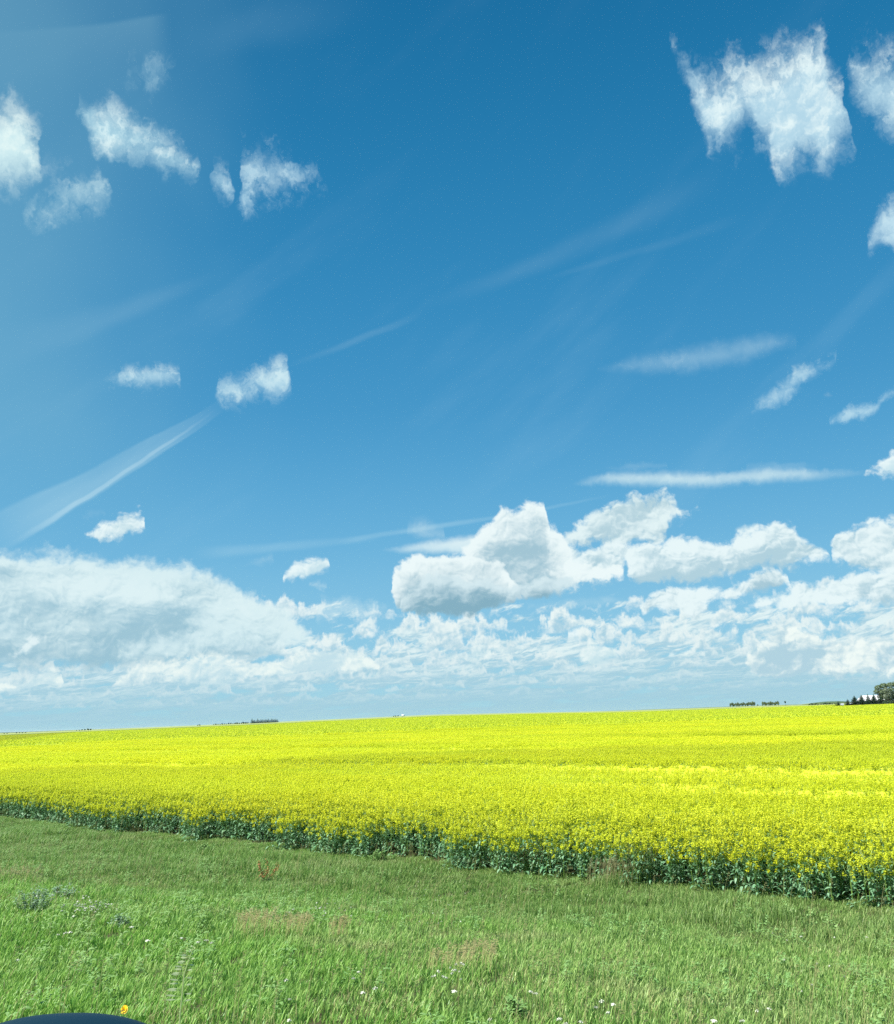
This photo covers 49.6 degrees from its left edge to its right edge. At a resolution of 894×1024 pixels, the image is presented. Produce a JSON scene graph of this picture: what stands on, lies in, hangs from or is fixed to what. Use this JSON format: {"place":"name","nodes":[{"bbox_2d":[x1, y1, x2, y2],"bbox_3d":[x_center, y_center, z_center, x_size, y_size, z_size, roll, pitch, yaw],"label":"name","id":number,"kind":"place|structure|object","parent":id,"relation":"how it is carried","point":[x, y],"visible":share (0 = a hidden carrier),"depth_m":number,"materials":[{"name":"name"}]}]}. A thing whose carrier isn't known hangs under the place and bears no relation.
{"place":"outdoors","nodes":[
{"label":"outdoors","id":0,"kind":"place"},
{"bbox_2d":[0,1013,145,1023],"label":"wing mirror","id":1,"kind":"object","parent":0,"point":[77,1018],"visible":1,"depth_m":0.82,"materials":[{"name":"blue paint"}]},
{"bbox_2d":[0,701,893,1023],"bbox_3d":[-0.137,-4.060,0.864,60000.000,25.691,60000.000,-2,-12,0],"label":"ground","id":2,"kind":"structure","parent":0,"point":[570,869],"depth_m":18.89,"materials":[{"name":"green plant"}]},
{"bbox_2d":[0,861,42,883],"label":"grass tussock","id":3,"kind":"object","parent":2,"relation":"on","point":[29,878],"depth_m":16.24,"materials":[{"name":"green plant"}]},
{"bbox_2d":[12,884,54,911],"bbox_3d":[-5.072,4.747,11.906,0.490,0.363,0.440,6,-14,-34],"label":"sage clump","id":4,"kind":"object","parent":2,"relation":"on","point":[33,905],"visible":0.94,"depth_m":11.88,"materials":[{"name":"green plant"}]},
{"bbox_2d":[34,882,75,897],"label":"sage clump","id":5,"kind":"object","parent":2,"relation":"on","point":[60,891],"visible":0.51,"depth_m":13.97,"materials":[{"name":"green plant"}]},
{"bbox_2d":[107,913,132,929],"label":"leafy weed","id":6,"kind":"object","parent":2,"relation":"on","point":[120,921],"visible":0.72,"depth_m":11.05,"materials":[{"name":"green plant"}]},
{"bbox_2d":[121,1006,127,1016],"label":"dandelion","id":7,"kind":"object","parent":2,"relation":"on","point":[125,1008],"visible":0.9,"depth_m":6.06,"materials":[{"name":"yellow plant"}]},
{"bbox_2d":[167,945,194,1023],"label":"oat grass","id":8,"kind":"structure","parent":2,"relation":"on","point":[176,973],"depth_m":5.93,"materials":[{"name":"green plant"}]},
{"bbox_2d":[188,842,214,852],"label":"leafy weed","id":9,"kind":"object","parent":2,"relation":"on","point":[202,846],"visible":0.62,"depth_m":24.67,"materials":[{"name":"green plant"}]},
{"bbox_2d":[232,905,287,940],"bbox_3d":[-2.119,4.669,10.983,0.633,0.370,0.562,-2,-12,0],"label":"grass tussock","id":10,"kind":"object","parent":2,"relation":"on","point":[254,919],"depth_m":10.95,"materials":[{"name":"green plant"}]},
{"bbox_2d":[258,860,278,880],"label":"dock plant","id":11,"kind":"object","parent":2,"relation":"on","point":[263,876],"visible":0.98,"depth_m":19.66,"materials":[{"name":"brown plant"}]},
{"bbox_2d":[276,910,313,936],"bbox_3d":[-1.728,4.738,11.062,0.476,0.324,0.436,-2,-12,0],"label":"grass tussock","id":12,"kind":"object","parent":2,"relation":"on","point":[302,931],"depth_m":11.05,"materials":[{"name":"green plant"}]},
{"bbox_2d":[328,915,351,938],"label":"grass tussock","id":13,"kind":"object","parent":2,"relation":"on","point":[340,922],"depth_m":11.15,"materials":[{"name":"green plant"}]},
{"bbox_2d":[368,849,396,860],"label":"leafy weed","id":14,"kind":"object","parent":2,"relation":"on","point":[384,855],"visible":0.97,"depth_m":21.89,"materials":[{"name":"green plant"}]},
{"bbox_2d":[428,942,467,974],"bbox_3d":[-0.004,4.167,8.971,0.356,0.298,0.351,-9,-14,29],"label":"grass tussock","id":15,"kind":"object","parent":2,"relation":"on","point":[459,951],"depth_m":8.98,"materials":[{"name":"green plant"}]},
{"bbox_2d":[447,935,498,974],"bbox_3d":[0.257,4.290,9.355,0.524,0.322,0.509,-2,-12,0],"label":"grass tussock","id":16,"kind":"object","parent":2,"relation":"on","point":[476,945],"depth_m":9.35,"materials":[{"name":"green plant"}]},
{"bbox_2d":[502,994,527,1020],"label":"leafy weed","id":17,"kind":"object","parent":2,"relation":"on","point":[513,1005],"visible":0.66,"depth_m":7.17,"materials":[{"name":"green plant"}]},
{"bbox_2d":[511,842,552,873],"bbox_3d":[1.762,7.109,19.941,0.930,0.577,0.905,-2,-12,0],"label":"grass tussock","id":18,"kind":"object","parent":2,"relation":"on","point":[528,866],"depth_m":19.79,"materials":[{"name":"green plant"}]},
{"bbox_2d":[587,851,635,887],"bbox_3d":[2.992,6.579,17.746,0.846,0.597,0.757,-11,-15,37],"label":"grass tussock","id":19,"kind":"object","parent":2,"relation":"on","point":[599,880],"depth_m":17.70,"materials":[{"name":"green plant"}]},
{"bbox_2d":[609,842,658,882],"bbox_3d":[3.490,6.568,18.186,1.005,0.733,0.975,-2,-12,0],"label":"grass tussock","id":20,"kind":"object","parent":2,"relation":"on","point":[633,875],"depth_m":18.02,"materials":[{"name":"green plant"}]},
{"bbox_2d":[851,697,860,704],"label":"spruce tree","id":21,"kind":"object","parent":2,"relation":"on","point":[854,701],"visible":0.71,"depth_m":457.45,"materials":[{"name":"green plant"}]},
{"bbox_2d":[858,695,866,704],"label":"spruce tree","id":22,"kind":"object","parent":2,"relation":"on","point":[861,700],"visible":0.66,"depth_m":458.96,"materials":[{"name":"green plant"}]},
{"bbox_2d":[865,694,871,704],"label":"spruce tree","id":23,"kind":"object","parent":2,"relation":"on","point":[868,699],"visible":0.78,"depth_m":452.94,"materials":[{"name":"green plant"}]},
{"bbox_2d":[856,695,887,703],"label":"farm building","id":24,"kind":"structure","parent":2,"relation":"on","point":[865,696],"depth_m":474.47,"materials":[{"name":"white"}]},
{"bbox_2d":[871,694,878,703],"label":"spruce tree","id":25,"kind":"object","parent":2,"relation":"on","point":[874,700],"visible":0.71,"depth_m":454.34,"materials":[{"name":"green plant"}]},
{"bbox_2d":[878,697,883,703],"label":"spruce tree","id":26,"kind":"object","parent":2,"relation":"on","point":[880,700],"visible":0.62,"depth_m":456.72,"materials":[{"name":"green plant"}]},
{"bbox_2d":[874,683,893,700],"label":"broadleaf tree","id":27,"kind":"object","parent":2,"relation":"on","point":[880,687],"visible":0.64,"depth_m":460.19,"materials":[{"name":"green plant"}]},
{"bbox_2d":[883,687,891,699],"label":"broadleaf tree","id":28,"kind":"object","parent":2,"relation":"on","point":[887,694],"visible":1,"depth_m":449.90,"materials":[{"name":"green plant"}]},
{"bbox_2d":[886,681,893,700],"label":"broadleaf tree","id":29,"kind":"object","parent":2,"relation":"on","point":[890,684],"visible":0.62,"depth_m":464.41,"materials":[{"name":"green plant"}]},
{"bbox_2d":[0,0,893,731],"label":"sky","id":30,"kind":"structure","parent":0,"point":[358,358],"materials":[{"name":"blue"}]},
{"bbox_2d":[0,703,893,908],"bbox_3d":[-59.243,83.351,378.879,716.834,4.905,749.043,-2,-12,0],"label":"canola crop","id":31,"kind":"object","parent":0,"point":[689,738],"visible":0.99,"depth_m":31.26,"materials":[{"name":"yellow plant"}]}
]}

